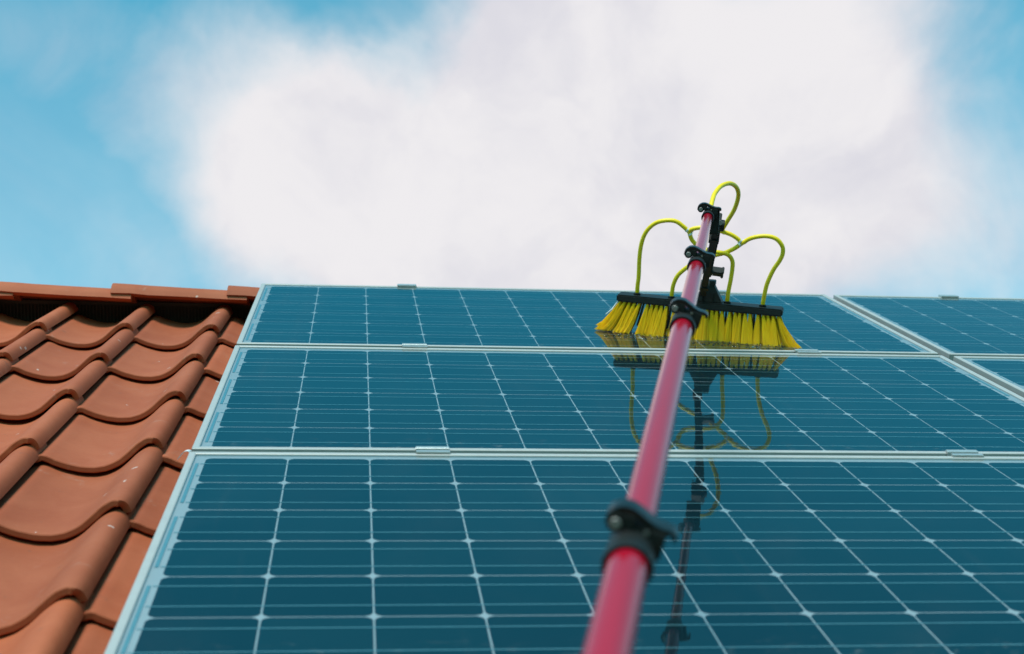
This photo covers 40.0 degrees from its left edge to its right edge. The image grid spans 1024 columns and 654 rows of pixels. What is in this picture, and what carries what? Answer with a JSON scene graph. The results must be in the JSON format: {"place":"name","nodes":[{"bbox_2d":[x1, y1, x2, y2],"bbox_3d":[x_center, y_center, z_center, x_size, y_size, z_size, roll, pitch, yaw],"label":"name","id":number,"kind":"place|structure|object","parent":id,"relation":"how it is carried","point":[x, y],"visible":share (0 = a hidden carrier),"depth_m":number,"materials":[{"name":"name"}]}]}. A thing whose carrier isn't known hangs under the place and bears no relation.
{"place":"outdoors","nodes":[
{"label":"outdoors","id":0,"kind":"place"},
{"bbox_2d":[0,281,259,653],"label":"roof","id":1,"kind":"structure","parent":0,"point":[106,396],"depth_m":2.68,"materials":[{"name":"ceramic"}]},
{"bbox_2d":[104,452,1023,653],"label":"solar panel","id":2,"kind":"object","parent":1,"relation":"attached to","point":[345,553],"visible":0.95,"depth_m":1.82,"materials":[{"name":"blue glass"}]},
{"bbox_2d":[416,446,449,453],"bbox_3d":[-0.128,0.217,2.263,0.054,0.042,0.033,1,11,-6],"label":"panel clamp","id":3,"kind":"object","parent":2,"relation":"attached to","point":[432,450],"visible":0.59,"depth_m":2.25,"materials":[{"name":"metal"}]},
{"bbox_2d":[945,450,983,456],"bbox_3d":[0.758,0.231,2.363,0.054,0.042,0.033,1,11,-6],"label":"panel clamp","id":4,"kind":"object","parent":2,"relation":"attached to","point":[963,453],"visible":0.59,"depth_m":2.36,"materials":[{"name":"metal"}]},
{"bbox_2d":[236,283,937,354],"bbox_3d":[0.146,-0.011,3.518,1.578,0.038,0.804,1,11,-6],"label":"solar panel","id":5,"kind":"object","parent":1,"relation":"attached to","point":[398,316],"visible":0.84,"depth_m":3.43,"materials":[{"name":"blue glass"}]},
{"bbox_2d":[397,284,415,286],"bbox_3d":[-0.289,-0.096,3.865,0.052,0.042,0.023,1,11,-6],"label":"panel clamp","id":6,"kind":"object","parent":5,"relation":"attached to","point":[408,285],"visible":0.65,"depth_m":3.85,"materials":[{"name":"metal"}]},
{"bbox_2d":[582,181,802,653],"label":"cleaning brush","id":7,"kind":"object","parent":5,"relation":"on","point":[635,524],"visible":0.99,"depth_m":1.58,"materials":[{"name":"red plastic"}]},
{"bbox_2d":[606,331,784,348],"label":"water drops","id":8,"kind":"object","parent":5,"relation":"on","point":[658,336],"visible":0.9,"depth_m":3.25,"materials":[{"name":"clear liquid"}]},
{"bbox_2d":[192,345,1023,456],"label":"solar panel","id":9,"kind":"object","parent":1,"relation":"attached to","point":[354,399],"visible":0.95,"depth_m":2.64,"materials":[{"name":"blue glass"}]},
{"bbox_2d":[402,343,426,347],"bbox_3d":[-0.213,0.060,3.068,0.054,0.042,0.033,1,11,-6],"label":"panel clamp","id":10,"kind":"object","parent":9,"relation":"attached to","point":[411,345],"visible":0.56,"depth_m":3.07,"materials":[{"name":"metal"}]},
{"bbox_2d":[794,349,821,353],"bbox_3d":[0.665,0.074,3.167,0.054,0.042,0.033,1,11,-6],"label":"panel clamp","id":11,"kind":"object","parent":9,"relation":"attached to","point":[810,351],"visible":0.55,"depth_m":3.15,"materials":[{"name":"metal"}]},
{"bbox_2d":[833,295,1023,360],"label":"solar panel","id":12,"kind":"object","parent":1,"relation":"attached to","point":[950,328],"visible":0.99,"depth_m":3.66,"materials":[{"name":"blue glass"}]},
{"bbox_2d":[938,295,958,297],"bbox_3d":[1.249,-0.069,4.031,0.052,0.042,0.023,1,11,-6],"label":"panel clamp","id":13,"kind":"object","parent":12,"relation":"attached to","point":[948,296],"visible":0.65,"depth_m":4.02,"materials":[{"name":"metal"}]},
{"bbox_2d":[953,356,1023,397],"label":"solar panel","id":14,"kind":"object","parent":1,"relation":"attached to","point":[1007,373],"visible":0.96,"depth_m":3.08,"materials":[{"name":"glass"}]},
{"bbox_2d":[0,0,1023,297],"label":"sky","id":15,"kind":"structure","parent":0,"point":[200,144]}
]}

